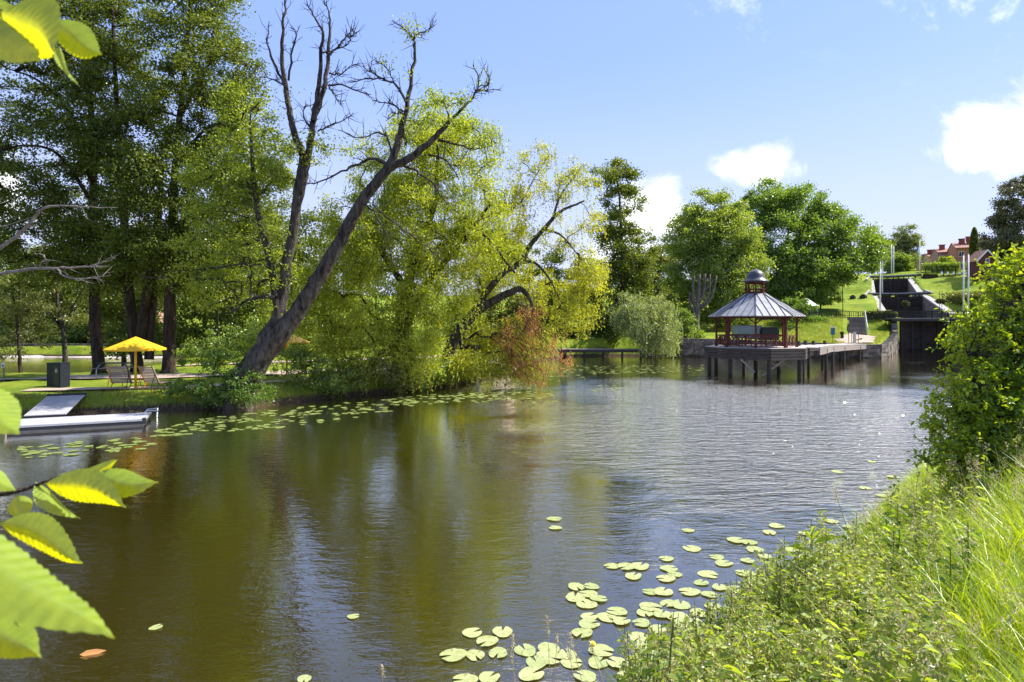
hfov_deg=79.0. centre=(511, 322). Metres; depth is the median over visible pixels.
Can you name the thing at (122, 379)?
sun lounger
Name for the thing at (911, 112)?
sky
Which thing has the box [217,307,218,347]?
lamp pole
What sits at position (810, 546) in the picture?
nettle
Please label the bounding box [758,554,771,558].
lily pad
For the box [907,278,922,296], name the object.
lock wall
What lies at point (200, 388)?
bank shrub
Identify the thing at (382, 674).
grass stem
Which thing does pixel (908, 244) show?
birch tree
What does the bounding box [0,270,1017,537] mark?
ground
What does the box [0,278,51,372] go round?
tree
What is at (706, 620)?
nettle
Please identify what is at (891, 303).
lock gate
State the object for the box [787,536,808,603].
nettle
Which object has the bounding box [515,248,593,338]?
bank shrub
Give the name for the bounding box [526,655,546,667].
lily pad
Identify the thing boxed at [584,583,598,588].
lily pad
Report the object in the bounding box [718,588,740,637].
nettle
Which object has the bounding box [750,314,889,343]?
slope grass
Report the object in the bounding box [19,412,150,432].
floating dock
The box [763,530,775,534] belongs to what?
lily pad
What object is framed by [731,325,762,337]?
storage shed
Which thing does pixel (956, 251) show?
row house
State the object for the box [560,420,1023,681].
meadow grass
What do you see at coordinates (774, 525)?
lily pad
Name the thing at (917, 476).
reed stem
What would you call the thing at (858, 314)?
iron fence
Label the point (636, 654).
nettle
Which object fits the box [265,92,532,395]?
willow tree
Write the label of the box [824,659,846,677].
dock plant
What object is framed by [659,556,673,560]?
lily pad
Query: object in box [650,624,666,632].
lily pad
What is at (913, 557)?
dock plant
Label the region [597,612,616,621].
lily pad
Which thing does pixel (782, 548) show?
nettle
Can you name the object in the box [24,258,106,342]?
park tree
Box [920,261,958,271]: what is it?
hedge
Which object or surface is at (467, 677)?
lily pad
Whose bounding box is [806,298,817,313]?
white tent
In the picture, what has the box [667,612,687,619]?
lily pad
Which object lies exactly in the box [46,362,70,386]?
waste bin
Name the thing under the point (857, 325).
stone steps
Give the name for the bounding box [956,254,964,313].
flagpole
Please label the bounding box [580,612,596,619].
lily pad
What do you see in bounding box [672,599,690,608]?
lily pad
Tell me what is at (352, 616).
lily pad
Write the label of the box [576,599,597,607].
lily pad
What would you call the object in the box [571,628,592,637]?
lily pad
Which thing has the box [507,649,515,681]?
grass stem
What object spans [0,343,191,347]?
pond wall
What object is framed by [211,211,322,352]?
park tree
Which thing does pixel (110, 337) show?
park tree
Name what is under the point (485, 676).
lily pad
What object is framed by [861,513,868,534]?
reed stem
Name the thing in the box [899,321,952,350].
lock gate
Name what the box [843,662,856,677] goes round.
dock plant
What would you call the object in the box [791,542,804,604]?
nettle
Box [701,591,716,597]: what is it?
lily pad
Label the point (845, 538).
dock plant
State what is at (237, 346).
bank shrub
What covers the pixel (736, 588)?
nettle
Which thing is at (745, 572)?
lily pad
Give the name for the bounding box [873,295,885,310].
lock wall
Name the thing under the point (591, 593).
lily pad
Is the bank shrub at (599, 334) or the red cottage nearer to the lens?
the bank shrub at (599, 334)
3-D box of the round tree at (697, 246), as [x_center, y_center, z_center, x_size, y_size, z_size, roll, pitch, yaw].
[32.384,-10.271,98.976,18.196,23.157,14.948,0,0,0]
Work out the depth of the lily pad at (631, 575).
10.96 m
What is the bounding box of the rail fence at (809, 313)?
[760,312,819,320]
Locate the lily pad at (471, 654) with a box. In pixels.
[466,649,484,660]
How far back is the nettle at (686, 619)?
6.24 m
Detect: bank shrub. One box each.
[153,375,221,408]
[172,312,264,372]
[195,348,278,408]
[264,343,366,398]
[339,348,424,395]
[384,327,463,391]
[445,290,553,337]
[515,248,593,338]
[557,272,627,341]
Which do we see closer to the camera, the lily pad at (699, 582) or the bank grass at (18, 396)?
the lily pad at (699, 582)
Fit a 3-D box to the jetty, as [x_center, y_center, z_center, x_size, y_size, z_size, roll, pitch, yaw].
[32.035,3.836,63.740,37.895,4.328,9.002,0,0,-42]
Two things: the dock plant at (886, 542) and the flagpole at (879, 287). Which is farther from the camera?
the flagpole at (879, 287)
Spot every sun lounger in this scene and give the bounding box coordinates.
[107,366,141,389]
[137,365,174,389]
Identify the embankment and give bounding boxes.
[3,355,161,356]
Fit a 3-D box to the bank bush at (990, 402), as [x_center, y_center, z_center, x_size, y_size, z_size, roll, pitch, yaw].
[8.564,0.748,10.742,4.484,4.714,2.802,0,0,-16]
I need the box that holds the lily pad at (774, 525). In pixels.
[769,523,784,527]
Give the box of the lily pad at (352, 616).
[347,614,358,618]
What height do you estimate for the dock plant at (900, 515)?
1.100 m
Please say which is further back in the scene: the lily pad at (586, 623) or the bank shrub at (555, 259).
the bank shrub at (555, 259)
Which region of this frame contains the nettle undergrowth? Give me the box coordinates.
[642,470,993,681]
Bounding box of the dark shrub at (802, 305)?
[770,297,829,329]
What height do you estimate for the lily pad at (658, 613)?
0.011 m
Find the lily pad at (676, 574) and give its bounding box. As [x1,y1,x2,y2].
[667,571,681,576]
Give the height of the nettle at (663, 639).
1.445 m
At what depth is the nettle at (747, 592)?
7.13 m
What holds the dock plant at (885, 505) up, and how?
on the ground at (940, 284)
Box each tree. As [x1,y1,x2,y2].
[0,0,156,373]
[0,202,117,283]
[0,242,77,324]
[0,252,64,330]
[0,270,109,361]
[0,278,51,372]
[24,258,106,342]
[33,0,208,371]
[47,263,138,329]
[71,266,179,360]
[84,0,304,372]
[105,281,191,343]
[132,0,503,408]
[155,234,257,352]
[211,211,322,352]
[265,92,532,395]
[270,204,386,350]
[339,225,453,345]
[436,222,544,335]
[437,138,612,389]
[579,156,661,343]
[634,242,680,314]
[655,185,779,329]
[688,274,716,330]
[729,175,896,305]
[802,284,845,307]
[854,226,896,272]
[878,223,926,272]
[973,172,1023,274]
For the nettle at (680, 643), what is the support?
on the ground at (940, 284)
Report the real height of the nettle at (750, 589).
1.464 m
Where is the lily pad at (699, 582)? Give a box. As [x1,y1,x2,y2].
[694,579,708,584]
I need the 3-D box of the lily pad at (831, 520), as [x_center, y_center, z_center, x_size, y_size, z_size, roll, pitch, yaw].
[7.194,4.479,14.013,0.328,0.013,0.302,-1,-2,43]
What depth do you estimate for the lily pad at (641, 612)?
9.58 m
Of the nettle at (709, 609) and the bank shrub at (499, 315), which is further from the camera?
the bank shrub at (499, 315)
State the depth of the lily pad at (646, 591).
10.34 m
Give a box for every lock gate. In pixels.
[866,274,915,296]
[868,291,930,317]
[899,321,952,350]
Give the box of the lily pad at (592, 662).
[588,656,608,668]
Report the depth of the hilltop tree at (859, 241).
198.75 m
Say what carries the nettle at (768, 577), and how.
on the ground at (940, 284)
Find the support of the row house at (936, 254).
on the ground at (940, 284)
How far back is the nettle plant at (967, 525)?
5.94 m
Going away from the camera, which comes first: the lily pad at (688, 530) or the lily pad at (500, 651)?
the lily pad at (500, 651)
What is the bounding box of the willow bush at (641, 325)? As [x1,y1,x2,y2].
[605,290,689,357]
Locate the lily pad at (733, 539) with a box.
[727,537,743,542]
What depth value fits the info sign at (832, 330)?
79.76 m
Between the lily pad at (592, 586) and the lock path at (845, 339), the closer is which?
the lily pad at (592, 586)
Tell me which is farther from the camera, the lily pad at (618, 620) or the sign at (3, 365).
the sign at (3, 365)
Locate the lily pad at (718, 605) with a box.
[704,602,721,609]
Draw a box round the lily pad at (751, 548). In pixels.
[746,546,763,551]
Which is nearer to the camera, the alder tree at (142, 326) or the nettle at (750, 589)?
the nettle at (750, 589)
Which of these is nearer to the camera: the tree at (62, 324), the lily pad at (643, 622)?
the lily pad at (643, 622)
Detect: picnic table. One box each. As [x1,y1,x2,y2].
[91,362,133,374]
[728,338,754,346]
[758,337,778,346]
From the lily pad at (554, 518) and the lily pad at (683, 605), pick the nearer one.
the lily pad at (683, 605)
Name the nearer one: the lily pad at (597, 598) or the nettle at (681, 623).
the nettle at (681, 623)
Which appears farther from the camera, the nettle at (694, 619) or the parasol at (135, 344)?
the parasol at (135, 344)
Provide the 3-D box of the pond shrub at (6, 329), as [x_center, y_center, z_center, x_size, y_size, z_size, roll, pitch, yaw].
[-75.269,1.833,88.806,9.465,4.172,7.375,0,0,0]
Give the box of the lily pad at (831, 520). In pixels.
[823,519,838,522]
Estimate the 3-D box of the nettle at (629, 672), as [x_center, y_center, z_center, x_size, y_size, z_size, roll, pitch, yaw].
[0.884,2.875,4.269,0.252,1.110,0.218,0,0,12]
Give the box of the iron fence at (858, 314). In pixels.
[821,311,892,318]
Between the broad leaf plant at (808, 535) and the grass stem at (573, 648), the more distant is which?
the broad leaf plant at (808, 535)
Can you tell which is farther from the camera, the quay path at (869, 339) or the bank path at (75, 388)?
the quay path at (869, 339)
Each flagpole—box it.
[874,261,880,309]
[886,244,891,274]
[893,245,893,274]
[915,240,919,273]
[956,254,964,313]
[965,253,968,313]
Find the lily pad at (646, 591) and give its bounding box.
[642,588,655,594]
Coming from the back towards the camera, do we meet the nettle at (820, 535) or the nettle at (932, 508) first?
the nettle at (820, 535)
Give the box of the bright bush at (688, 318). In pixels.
[670,306,708,337]
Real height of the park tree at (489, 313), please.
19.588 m
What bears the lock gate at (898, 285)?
attached to the lock wall at (912, 287)
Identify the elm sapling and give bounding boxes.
[0,0,157,658]
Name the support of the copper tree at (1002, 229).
on the ground at (940, 284)
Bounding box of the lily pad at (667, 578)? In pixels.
[656,575,675,581]
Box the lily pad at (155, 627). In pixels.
[149,624,162,629]
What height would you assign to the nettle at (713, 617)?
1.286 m
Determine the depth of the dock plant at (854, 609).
5.37 m
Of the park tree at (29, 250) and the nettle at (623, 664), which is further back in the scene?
the park tree at (29, 250)
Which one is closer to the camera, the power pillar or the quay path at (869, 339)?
the power pillar
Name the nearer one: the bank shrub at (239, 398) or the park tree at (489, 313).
the bank shrub at (239, 398)
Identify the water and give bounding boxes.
[0,351,967,681]
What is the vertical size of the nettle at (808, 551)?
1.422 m
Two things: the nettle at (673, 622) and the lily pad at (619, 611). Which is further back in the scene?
the lily pad at (619, 611)
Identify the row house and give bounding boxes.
[916,254,923,270]
[921,249,932,270]
[930,244,947,262]
[947,238,969,269]
[966,236,1001,260]
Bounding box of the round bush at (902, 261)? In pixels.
[881,252,917,272]
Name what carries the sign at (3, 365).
on the ground at (940, 284)
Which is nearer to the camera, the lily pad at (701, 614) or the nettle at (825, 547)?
the nettle at (825, 547)
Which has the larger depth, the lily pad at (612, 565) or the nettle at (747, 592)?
the lily pad at (612, 565)
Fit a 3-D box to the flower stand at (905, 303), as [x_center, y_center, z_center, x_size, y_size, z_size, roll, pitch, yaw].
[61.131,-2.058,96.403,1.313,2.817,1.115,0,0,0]
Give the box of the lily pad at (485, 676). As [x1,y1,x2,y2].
[479,671,499,681]
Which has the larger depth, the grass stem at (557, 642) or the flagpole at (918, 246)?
the flagpole at (918, 246)
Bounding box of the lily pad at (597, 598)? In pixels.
[590,595,607,601]
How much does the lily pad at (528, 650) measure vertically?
0.012 m
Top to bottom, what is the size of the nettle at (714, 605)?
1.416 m
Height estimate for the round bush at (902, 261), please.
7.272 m
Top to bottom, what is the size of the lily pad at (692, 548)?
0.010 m
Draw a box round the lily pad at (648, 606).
[639,602,661,610]
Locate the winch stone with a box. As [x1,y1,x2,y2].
[859,294,866,298]
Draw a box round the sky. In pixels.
[0,0,1023,298]
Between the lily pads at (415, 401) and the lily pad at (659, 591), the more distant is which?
the lily pads at (415, 401)
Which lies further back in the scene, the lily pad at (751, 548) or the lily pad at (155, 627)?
the lily pad at (751, 548)
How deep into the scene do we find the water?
15.01 m
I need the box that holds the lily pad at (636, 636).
[629,632,647,640]
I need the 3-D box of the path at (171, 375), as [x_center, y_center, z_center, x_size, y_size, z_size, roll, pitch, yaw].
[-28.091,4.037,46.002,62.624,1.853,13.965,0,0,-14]
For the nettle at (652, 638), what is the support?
on the ground at (940, 284)
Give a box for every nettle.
[611,623,632,678]
[616,634,638,681]
[620,664,633,681]
[620,670,639,681]
[627,641,642,681]
[627,667,639,679]
[631,641,656,681]
[631,662,646,681]
[640,623,674,681]
[640,658,654,681]
[642,620,654,662]
[642,634,672,678]
[646,622,672,669]
[652,633,685,681]
[654,624,686,681]
[658,645,682,681]
[660,611,682,640]
[665,617,680,653]
[668,613,685,645]
[674,633,687,661]
[684,607,694,644]
[689,600,701,631]
[691,602,720,642]
[702,599,717,651]
[704,602,719,631]
[708,588,723,630]
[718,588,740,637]
[719,592,734,627]
[725,581,736,619]
[729,576,740,613]
[731,577,759,639]
[736,574,758,621]
[737,576,752,605]
[757,553,783,637]
[758,554,775,634]
[769,564,793,635]
[777,535,791,603]
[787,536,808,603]
[790,539,809,627]
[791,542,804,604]
[794,540,812,622]
[801,519,818,616]
[810,541,826,579]
[813,533,827,577]
[814,533,835,581]
[815,535,834,588]
[834,538,850,562]
[842,514,865,566]
[901,487,930,567]
[919,501,946,584]
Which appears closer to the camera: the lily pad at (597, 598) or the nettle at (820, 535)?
the nettle at (820, 535)
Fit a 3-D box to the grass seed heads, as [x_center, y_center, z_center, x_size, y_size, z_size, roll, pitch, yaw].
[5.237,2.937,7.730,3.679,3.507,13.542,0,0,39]
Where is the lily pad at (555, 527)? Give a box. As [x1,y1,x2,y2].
[549,525,561,528]
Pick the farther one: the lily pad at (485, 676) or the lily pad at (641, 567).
the lily pad at (641, 567)
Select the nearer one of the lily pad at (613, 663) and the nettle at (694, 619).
the nettle at (694, 619)
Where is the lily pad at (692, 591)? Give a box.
[679,587,700,595]
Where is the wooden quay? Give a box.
[558,349,644,357]
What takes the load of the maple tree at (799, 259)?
on the ground at (940, 284)
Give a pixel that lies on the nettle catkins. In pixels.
(811, 668)
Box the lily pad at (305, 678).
[297,675,310,681]
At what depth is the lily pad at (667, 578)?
10.85 m
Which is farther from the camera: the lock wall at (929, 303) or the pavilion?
the lock wall at (929, 303)
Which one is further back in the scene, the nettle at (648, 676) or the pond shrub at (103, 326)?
the pond shrub at (103, 326)
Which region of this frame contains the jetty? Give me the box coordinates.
[704,340,865,377]
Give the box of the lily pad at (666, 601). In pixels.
[660,599,675,606]
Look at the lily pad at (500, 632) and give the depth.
9.00 m
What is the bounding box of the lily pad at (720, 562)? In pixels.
[715,559,732,565]
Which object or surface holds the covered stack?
on the ground at (940, 284)
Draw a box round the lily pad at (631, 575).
[625,572,641,579]
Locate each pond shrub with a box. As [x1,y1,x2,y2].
[0,324,11,342]
[0,326,44,342]
[39,326,89,343]
[75,320,114,343]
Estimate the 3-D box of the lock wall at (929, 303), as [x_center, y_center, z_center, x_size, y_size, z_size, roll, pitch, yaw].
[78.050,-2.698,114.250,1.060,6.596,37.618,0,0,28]
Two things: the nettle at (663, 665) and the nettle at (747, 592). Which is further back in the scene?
the nettle at (747, 592)
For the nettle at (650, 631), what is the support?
on the ground at (940, 284)
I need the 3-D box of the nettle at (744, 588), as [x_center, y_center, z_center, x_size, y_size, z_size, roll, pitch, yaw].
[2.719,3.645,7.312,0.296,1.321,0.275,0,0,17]
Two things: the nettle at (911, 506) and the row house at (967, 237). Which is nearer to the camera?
the nettle at (911, 506)
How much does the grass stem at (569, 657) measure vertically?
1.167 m
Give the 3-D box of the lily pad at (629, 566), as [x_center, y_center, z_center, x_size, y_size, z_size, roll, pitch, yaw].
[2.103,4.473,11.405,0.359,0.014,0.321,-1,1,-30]
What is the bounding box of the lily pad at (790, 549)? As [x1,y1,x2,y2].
[785,547,798,551]
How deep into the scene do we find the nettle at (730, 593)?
7.39 m
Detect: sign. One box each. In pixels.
[1,363,4,381]
[830,327,834,334]
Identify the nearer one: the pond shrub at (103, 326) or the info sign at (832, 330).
the info sign at (832, 330)
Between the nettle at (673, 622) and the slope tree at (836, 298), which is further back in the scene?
the slope tree at (836, 298)
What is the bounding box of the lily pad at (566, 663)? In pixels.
[560,658,581,668]
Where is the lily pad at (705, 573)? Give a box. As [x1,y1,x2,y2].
[697,570,717,577]
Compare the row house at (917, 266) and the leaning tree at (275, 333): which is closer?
the leaning tree at (275, 333)
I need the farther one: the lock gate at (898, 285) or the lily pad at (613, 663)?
the lock gate at (898, 285)
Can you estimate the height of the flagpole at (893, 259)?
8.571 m
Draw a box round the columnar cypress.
[969,227,979,256]
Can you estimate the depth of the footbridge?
96.02 m
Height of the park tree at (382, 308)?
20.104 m
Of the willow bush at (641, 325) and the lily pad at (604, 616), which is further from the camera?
the willow bush at (641, 325)
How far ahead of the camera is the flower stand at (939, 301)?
96.51 m
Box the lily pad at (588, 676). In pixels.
[574,670,595,681]
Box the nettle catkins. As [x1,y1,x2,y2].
[643,470,986,681]
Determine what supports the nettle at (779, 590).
on the ground at (940, 284)
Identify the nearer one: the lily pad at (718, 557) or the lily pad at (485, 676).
the lily pad at (485, 676)
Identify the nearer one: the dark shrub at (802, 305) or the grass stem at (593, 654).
the grass stem at (593, 654)
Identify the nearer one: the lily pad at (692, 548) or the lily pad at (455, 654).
the lily pad at (455, 654)
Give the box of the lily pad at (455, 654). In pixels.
[440,648,466,661]
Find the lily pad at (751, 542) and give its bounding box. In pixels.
[742,539,757,544]
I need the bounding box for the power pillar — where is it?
[853,331,855,343]
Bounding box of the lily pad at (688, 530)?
[681,528,694,531]
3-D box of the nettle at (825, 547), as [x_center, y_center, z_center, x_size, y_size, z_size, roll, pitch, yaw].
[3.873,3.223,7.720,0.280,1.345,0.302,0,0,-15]
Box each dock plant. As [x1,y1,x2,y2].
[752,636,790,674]
[763,555,787,613]
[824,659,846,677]
[838,607,868,650]
[840,529,850,546]
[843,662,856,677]
[876,511,894,547]
[877,525,903,573]
[882,504,898,548]
[886,504,909,547]
[887,527,911,587]
[895,554,949,610]
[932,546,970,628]
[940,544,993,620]
[944,483,967,518]
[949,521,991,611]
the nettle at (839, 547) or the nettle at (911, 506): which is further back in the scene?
the nettle at (911, 506)
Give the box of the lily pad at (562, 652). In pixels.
[558,648,575,658]
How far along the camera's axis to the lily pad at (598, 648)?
8.47 m
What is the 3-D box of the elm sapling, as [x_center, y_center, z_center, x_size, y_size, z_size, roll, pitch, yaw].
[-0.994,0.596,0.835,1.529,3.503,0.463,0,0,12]
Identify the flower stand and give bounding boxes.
[901,300,909,317]
[934,291,947,317]
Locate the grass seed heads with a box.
[828,417,1023,681]
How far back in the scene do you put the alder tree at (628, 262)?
86.41 m
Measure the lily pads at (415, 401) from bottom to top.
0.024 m
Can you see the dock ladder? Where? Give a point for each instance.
(150, 409)
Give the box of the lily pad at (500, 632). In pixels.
[492,626,512,636]
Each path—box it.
[0,361,515,379]
[21,378,324,390]
[176,355,436,365]
[836,333,868,342]
[859,336,875,341]
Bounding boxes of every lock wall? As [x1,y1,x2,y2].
[870,279,875,292]
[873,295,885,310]
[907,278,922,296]
[921,294,955,317]
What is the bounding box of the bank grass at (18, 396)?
[5,372,469,410]
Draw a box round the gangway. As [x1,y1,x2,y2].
[24,393,86,417]
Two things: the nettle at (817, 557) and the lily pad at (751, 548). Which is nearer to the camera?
the nettle at (817, 557)
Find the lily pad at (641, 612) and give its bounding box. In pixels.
[637,609,652,616]
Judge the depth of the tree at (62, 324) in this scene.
51.96 m
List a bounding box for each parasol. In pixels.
[103,337,166,389]
[284,335,308,376]
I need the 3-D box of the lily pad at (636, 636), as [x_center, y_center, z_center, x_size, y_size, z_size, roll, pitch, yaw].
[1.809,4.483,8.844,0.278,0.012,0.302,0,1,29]
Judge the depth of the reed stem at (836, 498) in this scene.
8.19 m
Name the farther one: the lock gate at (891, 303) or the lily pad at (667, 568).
the lock gate at (891, 303)
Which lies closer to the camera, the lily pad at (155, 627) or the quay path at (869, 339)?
the lily pad at (155, 627)
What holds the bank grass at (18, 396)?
on the ground at (940, 284)
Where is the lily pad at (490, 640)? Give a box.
[476,635,498,646]
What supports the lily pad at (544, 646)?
on the water
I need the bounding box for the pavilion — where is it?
[708,268,806,347]
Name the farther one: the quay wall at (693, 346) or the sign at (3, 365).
the quay wall at (693, 346)
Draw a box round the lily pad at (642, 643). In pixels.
[635,638,652,648]
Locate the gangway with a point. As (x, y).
(61, 404)
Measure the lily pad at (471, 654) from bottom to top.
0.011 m
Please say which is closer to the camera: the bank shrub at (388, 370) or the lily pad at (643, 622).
the lily pad at (643, 622)
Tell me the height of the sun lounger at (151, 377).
1.387 m
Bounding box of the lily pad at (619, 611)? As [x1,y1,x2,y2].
[606,607,626,614]
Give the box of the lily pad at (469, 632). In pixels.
[462,627,481,637]
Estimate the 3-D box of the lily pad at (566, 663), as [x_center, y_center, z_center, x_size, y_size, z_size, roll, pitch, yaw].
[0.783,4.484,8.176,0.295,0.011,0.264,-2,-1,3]
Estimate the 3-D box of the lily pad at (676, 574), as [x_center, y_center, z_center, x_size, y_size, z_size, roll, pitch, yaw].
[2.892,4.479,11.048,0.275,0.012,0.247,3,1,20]
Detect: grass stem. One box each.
[379,664,385,679]
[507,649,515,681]
[511,633,515,674]
[545,615,549,681]
[554,633,558,681]
[565,646,574,681]
[567,632,581,680]
[587,640,602,680]
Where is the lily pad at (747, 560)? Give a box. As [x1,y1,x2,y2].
[740,558,753,562]
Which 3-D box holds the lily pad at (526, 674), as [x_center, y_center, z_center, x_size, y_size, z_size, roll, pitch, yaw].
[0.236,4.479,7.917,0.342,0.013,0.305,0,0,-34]
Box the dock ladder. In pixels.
[145,408,158,416]
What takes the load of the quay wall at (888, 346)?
on the ground at (940, 284)
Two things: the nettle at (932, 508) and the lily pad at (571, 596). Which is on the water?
the lily pad at (571, 596)
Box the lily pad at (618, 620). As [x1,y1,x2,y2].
[613,616,630,624]
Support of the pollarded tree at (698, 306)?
on the ground at (940, 284)
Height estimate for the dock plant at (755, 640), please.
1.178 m
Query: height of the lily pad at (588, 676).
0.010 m
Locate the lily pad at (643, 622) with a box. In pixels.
[632,618,650,626]
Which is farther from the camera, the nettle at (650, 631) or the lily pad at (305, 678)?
the lily pad at (305, 678)
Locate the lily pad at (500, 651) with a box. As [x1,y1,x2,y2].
[489,647,506,657]
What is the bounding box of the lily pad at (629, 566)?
[618,562,636,569]
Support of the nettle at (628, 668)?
on the ground at (940, 284)
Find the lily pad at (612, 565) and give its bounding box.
[604,563,618,568]
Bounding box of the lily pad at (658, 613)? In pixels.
[653,609,670,617]
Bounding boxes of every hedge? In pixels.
[863,310,897,318]
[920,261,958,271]
[938,256,955,270]
[941,290,989,303]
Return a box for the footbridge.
[885,311,979,320]
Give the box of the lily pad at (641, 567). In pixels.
[631,562,648,569]
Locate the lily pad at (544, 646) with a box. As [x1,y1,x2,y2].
[538,642,559,651]
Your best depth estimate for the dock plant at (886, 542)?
6.99 m
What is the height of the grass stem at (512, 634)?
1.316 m
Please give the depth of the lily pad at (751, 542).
12.62 m
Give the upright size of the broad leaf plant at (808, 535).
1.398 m
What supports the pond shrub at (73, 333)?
on the ground at (940, 284)
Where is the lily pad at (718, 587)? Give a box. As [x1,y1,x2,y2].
[712,583,725,589]
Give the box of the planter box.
[922,272,937,278]
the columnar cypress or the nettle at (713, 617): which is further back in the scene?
the columnar cypress
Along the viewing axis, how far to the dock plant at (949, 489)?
9.45 m
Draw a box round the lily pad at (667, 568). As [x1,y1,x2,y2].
[660,565,677,571]
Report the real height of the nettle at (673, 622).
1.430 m
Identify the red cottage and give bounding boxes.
[964,249,995,280]
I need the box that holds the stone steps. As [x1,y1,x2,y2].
[847,312,867,334]
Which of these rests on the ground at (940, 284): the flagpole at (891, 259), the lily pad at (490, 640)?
the flagpole at (891, 259)
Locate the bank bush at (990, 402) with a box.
[905,241,1023,507]
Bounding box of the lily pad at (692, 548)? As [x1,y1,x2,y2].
[682,545,700,551]
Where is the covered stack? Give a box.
[757,327,778,339]
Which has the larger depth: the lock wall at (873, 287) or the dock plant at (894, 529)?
the lock wall at (873, 287)
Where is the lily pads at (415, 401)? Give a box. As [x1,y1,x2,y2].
[243,365,700,414]
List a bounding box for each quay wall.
[680,338,861,357]
[861,320,898,357]
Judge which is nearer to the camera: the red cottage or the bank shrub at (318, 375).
the bank shrub at (318, 375)
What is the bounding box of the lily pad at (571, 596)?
[566,591,584,601]
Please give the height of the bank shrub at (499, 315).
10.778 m
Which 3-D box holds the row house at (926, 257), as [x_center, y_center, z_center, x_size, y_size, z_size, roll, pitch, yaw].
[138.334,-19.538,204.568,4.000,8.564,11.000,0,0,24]
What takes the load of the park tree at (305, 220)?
on the ground at (940, 284)
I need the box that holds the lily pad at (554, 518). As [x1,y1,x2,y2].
[546,517,561,520]
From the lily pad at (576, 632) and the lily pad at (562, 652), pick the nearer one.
the lily pad at (562, 652)
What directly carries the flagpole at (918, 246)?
on the ground at (940, 284)
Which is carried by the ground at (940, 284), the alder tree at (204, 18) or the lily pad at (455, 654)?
the alder tree at (204, 18)
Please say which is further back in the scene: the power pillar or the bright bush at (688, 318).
the bright bush at (688, 318)
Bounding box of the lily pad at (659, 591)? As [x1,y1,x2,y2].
[654,587,672,594]
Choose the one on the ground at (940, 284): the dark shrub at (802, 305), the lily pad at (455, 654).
the dark shrub at (802, 305)
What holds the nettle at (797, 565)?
on the ground at (940, 284)
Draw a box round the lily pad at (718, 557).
[709,554,723,559]
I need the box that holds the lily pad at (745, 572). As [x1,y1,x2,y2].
[735,570,755,576]
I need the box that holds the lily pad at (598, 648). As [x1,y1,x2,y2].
[588,644,613,656]
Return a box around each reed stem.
[832,487,850,543]
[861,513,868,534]
[916,471,920,501]
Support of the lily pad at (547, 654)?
on the water
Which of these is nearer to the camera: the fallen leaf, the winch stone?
the fallen leaf
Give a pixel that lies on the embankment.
(73, 356)
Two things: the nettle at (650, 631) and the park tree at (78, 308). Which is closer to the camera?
the nettle at (650, 631)
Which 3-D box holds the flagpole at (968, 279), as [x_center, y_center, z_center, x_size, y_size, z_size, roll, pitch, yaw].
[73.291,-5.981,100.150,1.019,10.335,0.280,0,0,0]
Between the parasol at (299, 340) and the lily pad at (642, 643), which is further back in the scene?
the parasol at (299, 340)
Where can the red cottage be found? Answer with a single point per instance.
(982, 256)
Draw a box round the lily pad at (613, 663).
[607,656,627,667]
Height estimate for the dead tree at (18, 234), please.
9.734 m
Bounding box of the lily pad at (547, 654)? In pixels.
[537,650,562,664]
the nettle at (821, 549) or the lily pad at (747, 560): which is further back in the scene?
the lily pad at (747, 560)
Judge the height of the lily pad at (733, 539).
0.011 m
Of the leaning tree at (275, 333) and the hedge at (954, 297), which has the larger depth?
the hedge at (954, 297)
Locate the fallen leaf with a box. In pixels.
[80,649,105,655]
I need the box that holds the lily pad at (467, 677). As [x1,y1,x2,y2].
[453,673,477,681]
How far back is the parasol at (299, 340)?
41.01 m
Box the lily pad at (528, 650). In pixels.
[514,643,535,656]
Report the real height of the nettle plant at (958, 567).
0.936 m
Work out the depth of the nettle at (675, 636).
5.55 m
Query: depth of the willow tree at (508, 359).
44.34 m
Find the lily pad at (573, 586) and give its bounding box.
[568,582,584,589]
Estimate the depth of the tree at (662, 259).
115.99 m
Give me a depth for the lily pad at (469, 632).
8.97 m
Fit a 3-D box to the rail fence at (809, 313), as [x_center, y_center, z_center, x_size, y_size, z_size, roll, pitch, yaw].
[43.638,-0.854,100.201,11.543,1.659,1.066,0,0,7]
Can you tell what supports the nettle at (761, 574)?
on the ground at (940, 284)
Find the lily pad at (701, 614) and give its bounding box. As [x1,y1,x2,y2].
[690,608,704,616]
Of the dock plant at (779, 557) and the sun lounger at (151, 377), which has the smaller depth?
the dock plant at (779, 557)
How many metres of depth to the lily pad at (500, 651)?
8.42 m
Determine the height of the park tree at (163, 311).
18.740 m
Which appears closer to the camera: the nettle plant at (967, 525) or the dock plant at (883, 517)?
the nettle plant at (967, 525)
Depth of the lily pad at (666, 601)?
9.93 m
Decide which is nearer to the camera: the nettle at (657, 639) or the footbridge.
the nettle at (657, 639)
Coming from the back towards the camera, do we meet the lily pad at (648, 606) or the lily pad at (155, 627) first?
the lily pad at (648, 606)
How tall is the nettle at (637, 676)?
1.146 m
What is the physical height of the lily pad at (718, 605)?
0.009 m
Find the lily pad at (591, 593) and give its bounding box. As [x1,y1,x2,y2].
[579,590,597,596]
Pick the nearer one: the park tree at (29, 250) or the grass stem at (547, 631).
the grass stem at (547, 631)
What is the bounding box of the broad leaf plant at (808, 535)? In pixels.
[788,526,844,574]
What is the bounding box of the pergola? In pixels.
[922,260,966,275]
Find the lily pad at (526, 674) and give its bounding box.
[519,666,543,680]
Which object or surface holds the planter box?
on the ground at (940, 284)
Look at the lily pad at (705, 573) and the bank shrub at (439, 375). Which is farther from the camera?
the bank shrub at (439, 375)
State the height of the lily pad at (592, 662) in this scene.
0.012 m
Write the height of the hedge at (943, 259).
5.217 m
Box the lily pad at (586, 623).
[579,618,599,628]

